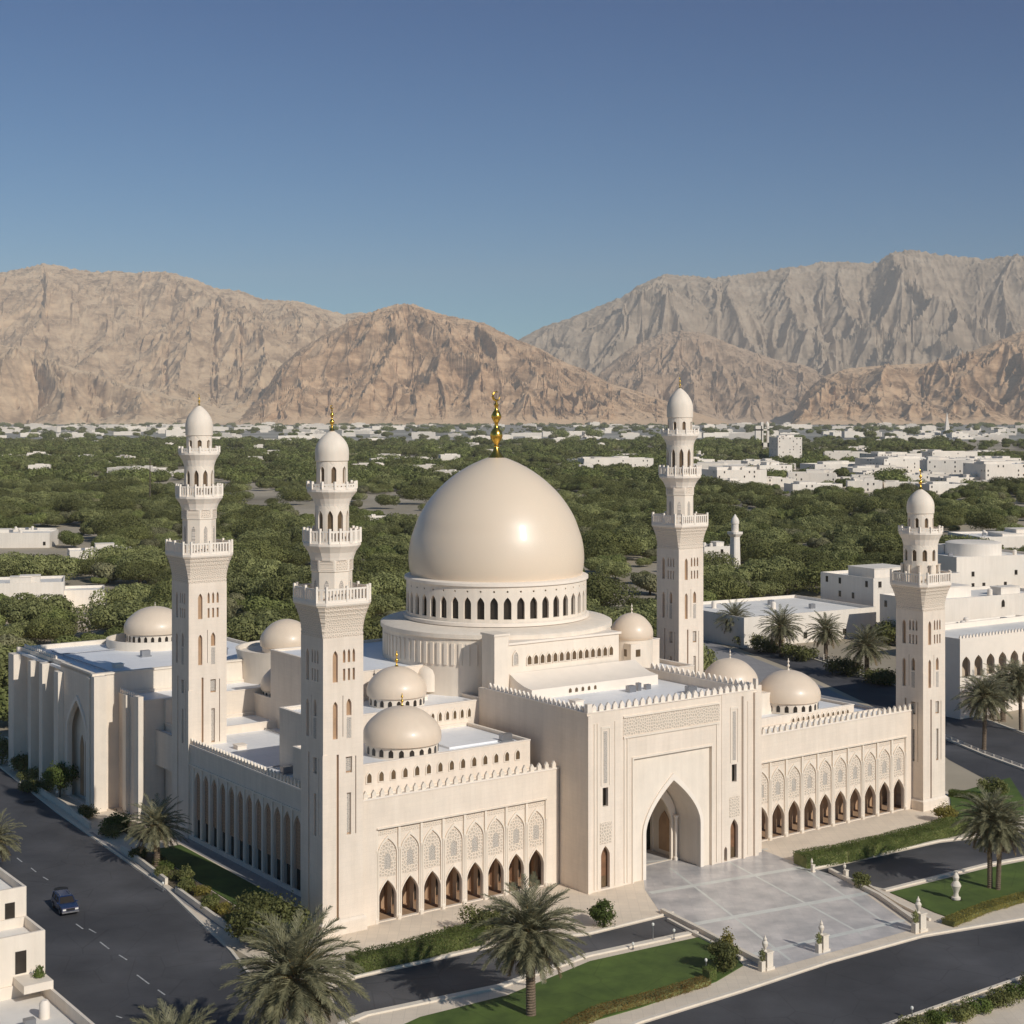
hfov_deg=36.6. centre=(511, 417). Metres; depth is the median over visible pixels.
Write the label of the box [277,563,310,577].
woodland tree
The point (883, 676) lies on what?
shrub
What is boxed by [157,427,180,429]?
distant house
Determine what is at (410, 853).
lattice window
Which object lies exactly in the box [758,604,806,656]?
palm tree
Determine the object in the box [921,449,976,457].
town building
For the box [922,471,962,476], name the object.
town building
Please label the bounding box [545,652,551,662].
window
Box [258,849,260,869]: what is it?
window
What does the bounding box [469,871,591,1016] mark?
palm tree
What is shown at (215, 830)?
window
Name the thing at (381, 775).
window
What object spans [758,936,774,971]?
gate pier
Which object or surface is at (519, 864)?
door
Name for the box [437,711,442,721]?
window
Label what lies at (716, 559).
woodland tree
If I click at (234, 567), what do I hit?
woodland tree
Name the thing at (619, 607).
woodland tree
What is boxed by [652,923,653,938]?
garden light
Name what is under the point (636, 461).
town building
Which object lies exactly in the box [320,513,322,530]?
window
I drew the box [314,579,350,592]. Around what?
slit window
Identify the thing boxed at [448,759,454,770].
window
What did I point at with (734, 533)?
minaret
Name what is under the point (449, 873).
door
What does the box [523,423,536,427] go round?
distant house
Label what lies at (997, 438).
distant house
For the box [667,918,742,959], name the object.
wall
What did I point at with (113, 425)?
distant house
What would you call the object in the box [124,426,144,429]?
distant house
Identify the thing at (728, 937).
shrub
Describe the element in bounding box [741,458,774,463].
town building
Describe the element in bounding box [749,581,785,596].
woodland tree
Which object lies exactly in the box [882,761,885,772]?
lattice window
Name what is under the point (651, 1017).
kerb
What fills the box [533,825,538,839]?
lattice window
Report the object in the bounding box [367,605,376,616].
woodland tree
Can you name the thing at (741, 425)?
distant house
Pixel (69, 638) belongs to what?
woodland tree
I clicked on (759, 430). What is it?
gateway tower
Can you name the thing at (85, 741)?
window
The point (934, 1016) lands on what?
shrub
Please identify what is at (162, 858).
shrub
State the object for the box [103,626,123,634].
woodland tree
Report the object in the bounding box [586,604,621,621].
woodland tree
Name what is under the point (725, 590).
woodland tree
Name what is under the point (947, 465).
town building
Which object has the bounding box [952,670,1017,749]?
palm tree
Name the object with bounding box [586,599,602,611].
woodland tree
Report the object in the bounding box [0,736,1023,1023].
pavement
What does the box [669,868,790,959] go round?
paving band
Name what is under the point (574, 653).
window
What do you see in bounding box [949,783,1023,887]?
palm tree
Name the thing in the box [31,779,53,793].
shrub
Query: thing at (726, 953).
shrub
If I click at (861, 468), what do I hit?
town building
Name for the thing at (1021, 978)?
shrub
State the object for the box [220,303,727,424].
hills
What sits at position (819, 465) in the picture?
town building
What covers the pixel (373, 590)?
woodland tree
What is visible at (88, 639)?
woodland tree
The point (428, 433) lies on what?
distant house
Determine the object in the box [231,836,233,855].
window
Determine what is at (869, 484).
town building
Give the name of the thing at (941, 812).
shrub
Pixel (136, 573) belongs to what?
woodland tree
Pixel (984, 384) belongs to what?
hills
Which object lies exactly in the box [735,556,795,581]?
woodland tree
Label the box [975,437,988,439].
distant house
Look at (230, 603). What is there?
woodland tree
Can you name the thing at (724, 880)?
paving band
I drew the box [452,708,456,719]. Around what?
window
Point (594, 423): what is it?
distant house
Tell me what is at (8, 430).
distant house
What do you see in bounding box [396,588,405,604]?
woodland tree
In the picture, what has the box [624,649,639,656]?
window
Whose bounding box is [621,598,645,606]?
woodland tree
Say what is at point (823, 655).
fence
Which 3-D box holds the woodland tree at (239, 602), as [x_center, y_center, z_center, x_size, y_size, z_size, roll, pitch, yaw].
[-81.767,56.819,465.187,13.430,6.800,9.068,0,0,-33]
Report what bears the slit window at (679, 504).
in the minaret at (679, 526)
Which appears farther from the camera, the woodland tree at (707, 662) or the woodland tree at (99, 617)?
the woodland tree at (99, 617)
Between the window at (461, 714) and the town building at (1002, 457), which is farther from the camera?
the town building at (1002, 457)
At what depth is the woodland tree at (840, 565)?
519.56 m
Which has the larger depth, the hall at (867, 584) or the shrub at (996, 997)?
the hall at (867, 584)
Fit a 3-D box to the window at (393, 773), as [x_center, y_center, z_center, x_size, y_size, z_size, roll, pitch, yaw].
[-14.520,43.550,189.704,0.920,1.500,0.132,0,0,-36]
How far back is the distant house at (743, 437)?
4414.42 m
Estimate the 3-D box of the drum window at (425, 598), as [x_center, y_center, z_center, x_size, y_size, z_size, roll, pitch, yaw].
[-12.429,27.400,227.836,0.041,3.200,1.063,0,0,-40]
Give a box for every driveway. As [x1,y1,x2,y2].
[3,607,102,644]
[333,917,684,1019]
[819,832,1023,888]
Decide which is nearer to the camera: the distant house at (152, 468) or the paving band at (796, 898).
the paving band at (796, 898)
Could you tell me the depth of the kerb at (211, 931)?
204.07 m
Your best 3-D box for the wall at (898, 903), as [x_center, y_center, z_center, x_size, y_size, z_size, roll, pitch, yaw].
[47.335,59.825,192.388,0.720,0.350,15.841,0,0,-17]
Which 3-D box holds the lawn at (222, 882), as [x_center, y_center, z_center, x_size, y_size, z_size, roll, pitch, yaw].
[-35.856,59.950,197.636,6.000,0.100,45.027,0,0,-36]
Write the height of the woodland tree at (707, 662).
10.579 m
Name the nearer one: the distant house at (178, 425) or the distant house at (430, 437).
the distant house at (430, 437)
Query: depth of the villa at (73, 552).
647.79 m
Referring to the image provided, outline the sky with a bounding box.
[0,0,1023,339]
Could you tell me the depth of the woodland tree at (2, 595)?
457.06 m
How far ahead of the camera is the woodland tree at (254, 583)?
479.77 m
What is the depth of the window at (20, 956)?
152.89 m
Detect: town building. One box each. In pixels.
[577,456,652,467]
[694,457,714,461]
[694,462,747,467]
[702,465,766,483]
[717,459,751,463]
[720,478,741,483]
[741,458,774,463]
[743,461,791,471]
[767,476,795,486]
[769,435,801,457]
[775,461,795,469]
[784,481,841,492]
[787,469,835,482]
[800,461,854,469]
[823,450,866,460]
[840,474,876,486]
[843,465,906,472]
[846,477,881,491]
[849,445,864,449]
[853,469,882,474]
[855,455,925,473]
[860,451,921,457]
[882,480,922,488]
[903,472,939,481]
[908,449,926,452]
[915,481,967,493]
[920,458,1021,471]
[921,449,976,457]
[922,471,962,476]
[923,456,972,473]
[930,474,979,482]
[963,461,1023,480]
[969,456,1020,460]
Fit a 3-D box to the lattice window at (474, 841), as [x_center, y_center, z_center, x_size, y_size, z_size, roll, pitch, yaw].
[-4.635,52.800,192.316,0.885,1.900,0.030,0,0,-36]
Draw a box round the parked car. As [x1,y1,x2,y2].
[51,889,78,914]
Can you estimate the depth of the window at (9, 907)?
157.86 m
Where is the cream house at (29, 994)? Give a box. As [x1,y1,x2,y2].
[0,867,94,1023]
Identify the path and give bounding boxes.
[89,832,252,946]
[175,836,300,907]
[869,887,945,930]
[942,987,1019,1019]
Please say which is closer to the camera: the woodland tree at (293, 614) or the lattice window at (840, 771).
the lattice window at (840, 771)
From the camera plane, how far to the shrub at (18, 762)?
261.29 m
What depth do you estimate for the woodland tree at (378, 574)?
508.90 m
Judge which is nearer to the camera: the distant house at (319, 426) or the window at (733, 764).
the window at (733, 764)
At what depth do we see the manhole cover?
197.52 m
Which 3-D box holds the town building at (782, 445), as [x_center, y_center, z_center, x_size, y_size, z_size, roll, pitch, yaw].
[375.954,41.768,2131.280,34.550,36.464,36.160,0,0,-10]
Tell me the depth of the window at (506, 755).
199.75 m
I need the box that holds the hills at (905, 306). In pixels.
[519,249,1023,375]
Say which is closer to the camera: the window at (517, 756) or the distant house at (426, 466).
the window at (517, 756)
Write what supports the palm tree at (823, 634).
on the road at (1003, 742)
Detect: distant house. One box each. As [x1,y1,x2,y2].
[2,429,14,432]
[20,432,40,436]
[24,423,43,426]
[27,451,44,455]
[28,463,50,468]
[47,426,60,431]
[78,425,95,427]
[101,424,118,427]
[107,466,137,472]
[109,466,165,471]
[114,431,140,434]
[116,455,135,457]
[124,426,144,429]
[135,427,146,431]
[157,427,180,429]
[165,429,184,435]
[166,424,184,426]
[212,433,235,436]
[213,426,228,430]
[234,427,249,429]
[236,424,253,426]
[250,425,270,430]
[277,435,311,438]
[283,429,314,432]
[298,432,315,434]
[299,425,333,428]
[310,433,339,438]
[342,432,355,435]
[353,430,371,433]
[370,426,403,429]
[370,434,384,436]
[412,431,434,435]
[412,436,440,438]
[420,464,434,469]
[433,469,455,474]
[438,454,459,459]
[448,433,461,436]
[460,428,475,430]
[470,435,503,439]
[503,434,512,439]
[511,433,541,435]
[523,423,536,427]
[523,436,540,438]
[542,431,581,436]
[567,434,583,437]
[578,463,592,467]
[588,422,599,425]
[621,432,639,437]
[626,435,649,438]
[700,424,714,430]
[702,432,744,436]
[716,424,726,428]
[722,436,750,438]
[729,433,765,435]
[732,424,752,426]
[770,430,778,435]
[779,424,811,428]
[779,432,797,433]
[821,430,838,434]
[829,431,864,436]
[831,426,853,428]
[841,430,855,437]
[865,431,881,436]
[880,436,894,438]
[888,431,903,435]
[896,435,933,438]
[906,423,916,427]
[919,425,935,430]
[922,432,940,435]
[946,432,968,437]
[953,436,972,438]
[954,430,977,435]
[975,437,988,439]
[980,433,997,436]
[988,434,1008,438]
[989,437,1006,441]
[994,428,1008,432]
[1001,432,1015,434]
[1006,428,1016,433]
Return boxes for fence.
[777,642,874,674]
[945,734,1023,766]
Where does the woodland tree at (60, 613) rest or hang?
on the ground at (960, 777)
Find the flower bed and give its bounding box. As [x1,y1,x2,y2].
[143,851,237,919]
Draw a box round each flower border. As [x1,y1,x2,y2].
[559,975,710,1023]
[941,891,1023,926]
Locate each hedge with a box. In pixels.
[345,922,486,974]
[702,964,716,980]
[792,816,966,868]
[948,789,995,801]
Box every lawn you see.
[122,821,162,842]
[149,845,312,935]
[405,937,742,1023]
[890,861,1023,916]
[950,778,1023,824]
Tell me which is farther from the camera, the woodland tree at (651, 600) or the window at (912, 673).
the woodland tree at (651, 600)
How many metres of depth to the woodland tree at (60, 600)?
435.19 m
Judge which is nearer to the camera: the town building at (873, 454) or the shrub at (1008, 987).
the shrub at (1008, 987)
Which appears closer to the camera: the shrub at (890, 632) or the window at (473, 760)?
the window at (473, 760)
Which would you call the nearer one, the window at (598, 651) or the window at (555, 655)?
the window at (555, 655)
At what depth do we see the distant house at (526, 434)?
5036.45 m
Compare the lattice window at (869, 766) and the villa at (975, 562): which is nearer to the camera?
the lattice window at (869, 766)
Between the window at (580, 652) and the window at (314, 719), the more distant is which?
the window at (580, 652)
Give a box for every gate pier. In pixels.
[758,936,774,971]
[810,859,815,872]
[815,920,829,953]
[843,862,848,876]
[911,896,927,933]
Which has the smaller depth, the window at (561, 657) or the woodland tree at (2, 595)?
the window at (561, 657)
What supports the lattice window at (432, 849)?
in the mosque
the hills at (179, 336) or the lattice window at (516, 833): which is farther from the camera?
the hills at (179, 336)
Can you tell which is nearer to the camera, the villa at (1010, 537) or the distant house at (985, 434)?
the villa at (1010, 537)
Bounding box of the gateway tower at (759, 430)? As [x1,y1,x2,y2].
[755,421,768,446]
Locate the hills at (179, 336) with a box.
[0,263,365,413]
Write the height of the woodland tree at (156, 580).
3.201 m
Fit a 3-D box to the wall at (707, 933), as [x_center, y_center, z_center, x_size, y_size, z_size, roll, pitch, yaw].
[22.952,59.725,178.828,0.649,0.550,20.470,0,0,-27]
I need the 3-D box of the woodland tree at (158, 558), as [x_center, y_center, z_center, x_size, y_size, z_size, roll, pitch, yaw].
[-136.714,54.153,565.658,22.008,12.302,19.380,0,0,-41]
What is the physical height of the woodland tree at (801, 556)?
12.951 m
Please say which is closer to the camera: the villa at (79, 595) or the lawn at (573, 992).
the lawn at (573, 992)
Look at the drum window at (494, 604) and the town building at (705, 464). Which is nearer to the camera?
the drum window at (494, 604)
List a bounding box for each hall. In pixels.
[703,595,875,647]
[821,563,960,624]
[880,583,1023,644]
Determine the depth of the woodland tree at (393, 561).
545.72 m
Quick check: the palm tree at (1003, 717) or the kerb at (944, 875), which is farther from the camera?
the palm tree at (1003, 717)
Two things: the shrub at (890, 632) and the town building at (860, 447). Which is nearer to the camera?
the shrub at (890, 632)
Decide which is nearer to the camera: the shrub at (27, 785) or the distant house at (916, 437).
the shrub at (27, 785)
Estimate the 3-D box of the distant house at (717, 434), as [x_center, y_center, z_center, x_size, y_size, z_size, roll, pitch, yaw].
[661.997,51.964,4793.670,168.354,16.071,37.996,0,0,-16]
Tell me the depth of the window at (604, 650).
225.58 m
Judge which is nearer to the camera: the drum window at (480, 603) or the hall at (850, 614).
the drum window at (480, 603)
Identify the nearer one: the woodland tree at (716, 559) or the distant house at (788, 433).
the woodland tree at (716, 559)
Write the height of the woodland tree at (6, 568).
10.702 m
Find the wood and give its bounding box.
[0,422,1023,624]
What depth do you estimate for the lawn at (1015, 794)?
243.37 m
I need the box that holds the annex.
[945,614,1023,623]
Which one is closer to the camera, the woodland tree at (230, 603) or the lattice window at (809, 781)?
the lattice window at (809, 781)
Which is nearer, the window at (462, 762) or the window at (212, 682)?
the window at (462, 762)
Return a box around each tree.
[0,550,33,576]
[0,559,17,576]
[0,593,8,603]
[0,597,54,624]
[0,625,20,637]
[0,633,37,648]
[0,643,16,685]
[0,655,7,686]
[0,686,7,720]
[0,808,25,861]
[1,642,36,650]
[7,620,40,639]
[11,592,76,612]
[14,553,79,580]
[24,616,79,640]
[40,760,79,796]
[41,604,77,624]
[52,634,81,643]
[69,599,149,632]
[73,558,109,576]
[80,632,113,640]
[82,635,106,640]
[88,582,151,608]
[90,562,119,582]
[90,577,107,584]
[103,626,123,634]
[113,549,168,582]
[114,560,161,582]
[120,793,191,865]
[123,601,171,622]
[130,998,217,1023]
[132,593,160,601]
[141,593,171,606]
[145,583,164,592]
[147,576,231,604]
[147,577,158,584]
[148,569,171,584]
[218,903,369,1023]
[226,570,251,595]
[227,592,246,600]
[227,596,236,608]
[227,605,244,618]
[227,609,287,641]
[228,560,260,573]
[232,556,284,581]
[232,598,246,605]
[241,595,296,615]
[243,575,305,595]
[254,606,299,619]
[255,574,311,600]
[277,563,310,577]
[282,589,292,600]
[290,616,382,639]
[298,566,375,583]
[352,581,377,597]
[353,551,366,567]
[358,559,409,575]
[360,570,390,593]
[361,571,408,597]
[363,553,409,574]
[367,593,405,615]
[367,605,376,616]
[367,614,384,639]
[373,617,382,638]
[382,609,405,615]
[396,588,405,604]
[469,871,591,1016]
[586,571,641,608]
[586,595,597,608]
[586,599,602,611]
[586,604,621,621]
[595,560,631,579]
[603,602,656,628]
[609,604,630,614]
[611,617,704,644]
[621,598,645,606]
[630,570,649,579]
[631,573,656,594]
[636,597,656,609]
[655,590,718,600]
[703,550,738,567]
[703,563,741,577]
[703,573,750,599]
[703,643,717,671]
[705,568,751,580]
[713,598,753,632]
[720,575,754,591]
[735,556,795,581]
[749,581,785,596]
[752,559,805,579]
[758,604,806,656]
[760,569,808,594]
[768,549,837,584]
[794,558,857,592]
[802,559,856,585]
[803,612,849,658]
[840,623,891,678]
[859,560,889,564]
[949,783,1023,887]
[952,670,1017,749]
[963,796,1023,889]
[973,660,1023,721]
[989,657,1023,730]
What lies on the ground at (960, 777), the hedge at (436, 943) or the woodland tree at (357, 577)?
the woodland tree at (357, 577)
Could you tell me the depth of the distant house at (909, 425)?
9225.79 m
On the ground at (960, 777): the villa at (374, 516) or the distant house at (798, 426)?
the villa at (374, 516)
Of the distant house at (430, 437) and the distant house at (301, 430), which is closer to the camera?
the distant house at (430, 437)
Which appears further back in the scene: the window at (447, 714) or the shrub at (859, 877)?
the window at (447, 714)
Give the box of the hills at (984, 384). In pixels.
[791,331,1023,424]
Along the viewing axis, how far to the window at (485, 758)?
197.71 m
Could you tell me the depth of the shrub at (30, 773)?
255.68 m
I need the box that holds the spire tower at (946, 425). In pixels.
[940,414,949,435]
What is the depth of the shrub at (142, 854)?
210.54 m
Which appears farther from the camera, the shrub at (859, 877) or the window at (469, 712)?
the window at (469, 712)
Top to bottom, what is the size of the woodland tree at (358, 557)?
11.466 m
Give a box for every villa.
[0,528,57,547]
[0,574,64,598]
[12,526,56,529]
[64,585,104,607]
[67,542,129,561]
[370,514,388,519]
[703,541,729,560]
[938,539,1023,587]
[948,527,1023,549]
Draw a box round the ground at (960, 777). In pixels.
[0,441,1023,1023]
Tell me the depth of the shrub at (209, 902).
188.28 m
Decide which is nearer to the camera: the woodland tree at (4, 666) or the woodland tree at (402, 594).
the woodland tree at (4, 666)
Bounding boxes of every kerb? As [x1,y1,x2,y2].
[0,766,249,975]
[330,911,673,984]
[337,930,699,1023]
[629,916,1023,1023]
[777,648,1023,733]
[815,836,979,868]
[882,856,1023,890]
[883,975,1023,1023]
[945,737,1023,770]
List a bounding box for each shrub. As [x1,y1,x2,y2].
[0,732,7,764]
[7,751,27,772]
[16,765,38,781]
[17,779,37,792]
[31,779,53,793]
[77,804,100,819]
[97,821,125,838]
[98,807,131,831]
[128,846,148,857]
[151,854,165,864]
[153,864,169,876]
[157,860,174,870]
[168,869,181,880]
[176,877,194,893]
[177,865,194,879]
[179,877,198,886]
[192,885,211,895]
[200,891,220,903]
[200,896,221,909]
[211,901,232,914]
[220,885,312,949]
[223,911,232,924]
[441,924,464,933]
[457,903,511,938]
[587,898,617,927]
[704,937,741,973]
[720,926,735,945]
[732,632,762,644]
[749,635,778,652]
[778,642,819,661]
[822,653,864,676]
[851,870,870,887]
[861,667,895,685]
[870,617,895,645]
[897,1013,928,1023]
[923,1007,952,1023]
[930,800,958,818]
[939,1001,979,1023]
[956,994,994,1013]
[976,775,1011,797]
[984,985,1022,1008]
[1000,980,1023,998]
[1018,971,1023,984]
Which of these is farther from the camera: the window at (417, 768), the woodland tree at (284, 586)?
the woodland tree at (284, 586)
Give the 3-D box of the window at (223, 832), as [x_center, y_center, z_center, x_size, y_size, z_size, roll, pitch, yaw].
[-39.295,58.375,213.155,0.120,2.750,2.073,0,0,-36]
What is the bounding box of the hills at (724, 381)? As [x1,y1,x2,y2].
[597,330,823,423]
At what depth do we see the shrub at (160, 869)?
201.82 m
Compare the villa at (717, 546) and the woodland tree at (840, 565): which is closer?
the woodland tree at (840, 565)
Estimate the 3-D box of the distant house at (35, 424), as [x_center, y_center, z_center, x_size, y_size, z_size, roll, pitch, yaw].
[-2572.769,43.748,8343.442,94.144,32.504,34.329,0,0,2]
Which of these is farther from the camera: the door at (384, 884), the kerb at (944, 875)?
the kerb at (944, 875)
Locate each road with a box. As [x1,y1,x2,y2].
[0,768,306,1023]
[610,606,1023,798]
[644,921,1023,1023]
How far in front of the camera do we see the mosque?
218.82 m
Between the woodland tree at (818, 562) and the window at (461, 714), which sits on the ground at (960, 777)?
the woodland tree at (818, 562)
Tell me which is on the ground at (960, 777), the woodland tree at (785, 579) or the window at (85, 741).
the woodland tree at (785, 579)
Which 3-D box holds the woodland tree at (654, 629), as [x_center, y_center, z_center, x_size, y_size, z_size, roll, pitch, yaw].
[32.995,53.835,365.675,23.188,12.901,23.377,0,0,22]
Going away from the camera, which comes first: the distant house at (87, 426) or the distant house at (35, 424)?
the distant house at (87, 426)
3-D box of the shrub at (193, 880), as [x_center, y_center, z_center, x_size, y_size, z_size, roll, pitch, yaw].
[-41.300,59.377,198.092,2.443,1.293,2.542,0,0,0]
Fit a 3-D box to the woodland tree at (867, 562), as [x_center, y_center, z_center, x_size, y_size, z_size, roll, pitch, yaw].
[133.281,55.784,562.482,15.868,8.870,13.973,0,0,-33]
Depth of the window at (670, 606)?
262.89 m
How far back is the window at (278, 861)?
200.53 m
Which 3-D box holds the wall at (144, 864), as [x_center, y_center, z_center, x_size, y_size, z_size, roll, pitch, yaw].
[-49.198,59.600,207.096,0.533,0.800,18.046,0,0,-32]
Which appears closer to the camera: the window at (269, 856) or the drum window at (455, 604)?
the window at (269, 856)
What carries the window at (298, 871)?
in the mosque
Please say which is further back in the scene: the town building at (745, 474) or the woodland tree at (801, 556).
the town building at (745, 474)
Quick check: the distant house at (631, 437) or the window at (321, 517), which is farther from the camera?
the distant house at (631, 437)
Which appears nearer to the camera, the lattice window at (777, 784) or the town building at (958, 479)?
the lattice window at (777, 784)
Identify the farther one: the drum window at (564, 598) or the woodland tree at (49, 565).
the woodland tree at (49, 565)
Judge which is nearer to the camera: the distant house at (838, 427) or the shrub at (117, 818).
the shrub at (117, 818)
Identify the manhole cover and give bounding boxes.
[54,887,67,890]
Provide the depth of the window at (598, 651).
224.92 m
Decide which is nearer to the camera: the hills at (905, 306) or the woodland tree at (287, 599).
the woodland tree at (287, 599)
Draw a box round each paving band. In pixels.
[649,866,802,893]
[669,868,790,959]
[694,892,868,924]
[727,861,862,933]
[741,919,905,957]
[800,866,893,927]
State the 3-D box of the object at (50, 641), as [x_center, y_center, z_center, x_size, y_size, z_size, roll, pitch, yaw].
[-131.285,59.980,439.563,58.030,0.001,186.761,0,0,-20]
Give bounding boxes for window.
[5,902,14,919]
[15,950,25,974]
[80,736,83,795]
[85,741,85,796]
[184,526,214,545]
[194,471,198,492]
[198,820,199,838]
[203,471,206,492]
[206,824,207,842]
[210,647,214,740]
[214,828,216,846]
[223,832,224,851]
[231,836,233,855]
[240,840,242,860]
[249,845,251,864]
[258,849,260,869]
[268,854,270,874]
[277,859,279,879]
[287,864,289,884]
[297,869,299,889]
[313,718,316,771]
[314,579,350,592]
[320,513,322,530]
[328,511,332,538]
[331,467,335,482]
[338,512,340,538]
[346,717,350,831]
[366,772,372,783]
[378,770,384,782]
[384,853,390,868]
[390,768,396,780]
[402,766,408,778]
[407,849,412,864]
[414,764,419,776]
[425,598,426,614]
[425,762,431,774]
[429,845,434,859]
[433,597,435,615]
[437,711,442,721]
[437,761,443,772]
[443,597,445,616]
[445,710,449,720]
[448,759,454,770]
[451,840,456,855]
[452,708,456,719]
[453,598,457,617]
[459,708,464,718]
[460,757,465,768]
[465,598,470,618]
[467,707,471,717]
[471,755,476,767]
[472,836,477,851]
[478,598,483,618]
[482,754,487,765]
[490,598,497,618]
[493,752,498,763]
[493,832,497,846]
[504,598,510,618]
[504,750,509,761]
[512,650,518,665]
[513,828,518,842]
[514,748,520,759]
[517,598,522,618]
[526,654,531,665]
[530,598,534,618]
[533,653,538,664]
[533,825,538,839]
[539,652,544,663]
[542,597,545,617]
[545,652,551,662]
[552,651,557,662]
[553,598,555,616]
[558,650,564,661]
[563,598,564,614]
[565,649,570,660]
[571,649,576,659]
[577,648,582,659]
[583,647,589,658]
[590,647,595,657]
[596,646,601,656]
[602,645,607,656]
[603,788,604,805]
[608,645,613,655]
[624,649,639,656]
[669,501,689,517]
[669,604,671,660]
[672,450,674,472]
[679,449,682,472]
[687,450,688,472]
[693,604,695,671]
[732,764,733,780]
[776,782,779,794]
[792,778,795,790]
[807,775,811,787]
[823,772,826,784]
[838,769,841,781]
[853,766,856,778]
[868,764,871,775]
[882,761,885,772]
[897,758,899,769]
[911,672,914,759]
[913,550,915,560]
[923,550,926,560]
[935,671,938,758]
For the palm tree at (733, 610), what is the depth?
409.95 m
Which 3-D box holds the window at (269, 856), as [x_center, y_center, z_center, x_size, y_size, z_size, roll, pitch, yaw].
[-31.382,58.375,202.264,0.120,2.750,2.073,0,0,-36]
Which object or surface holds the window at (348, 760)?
in the minaret at (332, 603)
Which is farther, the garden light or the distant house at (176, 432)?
the distant house at (176, 432)
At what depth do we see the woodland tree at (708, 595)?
463.40 m
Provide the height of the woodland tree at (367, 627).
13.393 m
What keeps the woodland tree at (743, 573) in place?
on the ground at (960, 777)
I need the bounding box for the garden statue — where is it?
[949,872,961,900]
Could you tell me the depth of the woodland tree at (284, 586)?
458.60 m
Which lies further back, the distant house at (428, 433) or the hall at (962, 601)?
the distant house at (428, 433)
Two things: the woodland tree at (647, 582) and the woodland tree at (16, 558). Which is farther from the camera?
the woodland tree at (16, 558)
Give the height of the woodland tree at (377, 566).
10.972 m
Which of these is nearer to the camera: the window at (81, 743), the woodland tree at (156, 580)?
the window at (81, 743)
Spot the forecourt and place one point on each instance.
(784, 927)
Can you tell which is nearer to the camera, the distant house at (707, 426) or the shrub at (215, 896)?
the shrub at (215, 896)
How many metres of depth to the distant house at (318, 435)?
4437.60 m
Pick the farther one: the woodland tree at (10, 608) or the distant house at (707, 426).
the distant house at (707, 426)
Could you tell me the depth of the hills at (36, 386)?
15345.44 m
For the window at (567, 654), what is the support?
in the mosque
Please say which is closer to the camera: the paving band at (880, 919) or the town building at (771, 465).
the paving band at (880, 919)
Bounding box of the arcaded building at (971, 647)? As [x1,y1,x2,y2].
[945,616,1023,718]
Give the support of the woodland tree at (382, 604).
on the ground at (960, 777)
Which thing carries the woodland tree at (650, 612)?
on the ground at (960, 777)
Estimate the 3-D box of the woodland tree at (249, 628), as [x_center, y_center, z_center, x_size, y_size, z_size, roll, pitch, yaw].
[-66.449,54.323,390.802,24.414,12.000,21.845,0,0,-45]
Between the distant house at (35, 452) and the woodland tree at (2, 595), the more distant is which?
the distant house at (35, 452)
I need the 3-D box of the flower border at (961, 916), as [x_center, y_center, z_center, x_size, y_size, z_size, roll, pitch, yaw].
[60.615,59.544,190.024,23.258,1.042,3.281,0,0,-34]
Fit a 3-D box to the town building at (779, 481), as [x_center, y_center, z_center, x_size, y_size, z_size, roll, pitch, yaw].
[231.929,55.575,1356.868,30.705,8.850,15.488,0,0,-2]
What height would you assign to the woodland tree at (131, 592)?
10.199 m
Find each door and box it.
[384,884,393,907]
[406,880,415,902]
[428,876,437,897]
[449,873,458,893]
[470,868,479,888]
[490,863,500,884]
[510,858,520,880]
[601,847,606,886]
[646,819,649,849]
[730,821,734,857]
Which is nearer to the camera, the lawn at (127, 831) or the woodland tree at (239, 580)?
the lawn at (127, 831)
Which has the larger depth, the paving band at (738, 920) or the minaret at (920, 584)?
the minaret at (920, 584)
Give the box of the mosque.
[8,391,913,925]
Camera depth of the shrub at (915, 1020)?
151.63 m
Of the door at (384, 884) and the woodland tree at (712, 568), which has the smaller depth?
the door at (384, 884)
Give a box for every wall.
[37,787,91,828]
[120,845,167,883]
[175,886,239,939]
[660,908,760,963]
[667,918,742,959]
[828,868,914,921]
[867,884,930,920]
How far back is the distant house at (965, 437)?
4363.17 m
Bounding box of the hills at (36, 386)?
[0,345,243,423]
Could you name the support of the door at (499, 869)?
in the mosque
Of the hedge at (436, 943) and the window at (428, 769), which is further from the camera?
the window at (428, 769)
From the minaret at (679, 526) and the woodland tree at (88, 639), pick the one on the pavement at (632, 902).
the minaret at (679, 526)
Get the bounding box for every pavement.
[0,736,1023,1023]
[703,640,861,704]
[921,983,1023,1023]
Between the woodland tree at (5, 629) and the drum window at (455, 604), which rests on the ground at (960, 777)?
the woodland tree at (5, 629)
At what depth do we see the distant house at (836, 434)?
4920.05 m
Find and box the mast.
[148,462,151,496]
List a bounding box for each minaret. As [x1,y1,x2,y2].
[165,394,232,838]
[293,405,370,938]
[652,378,707,677]
[727,514,742,568]
[890,469,951,811]
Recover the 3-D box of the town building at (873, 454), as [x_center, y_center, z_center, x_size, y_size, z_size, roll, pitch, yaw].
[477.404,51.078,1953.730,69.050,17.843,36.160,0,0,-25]
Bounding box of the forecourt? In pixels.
[644,850,910,967]
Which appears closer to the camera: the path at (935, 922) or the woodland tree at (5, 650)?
the path at (935, 922)

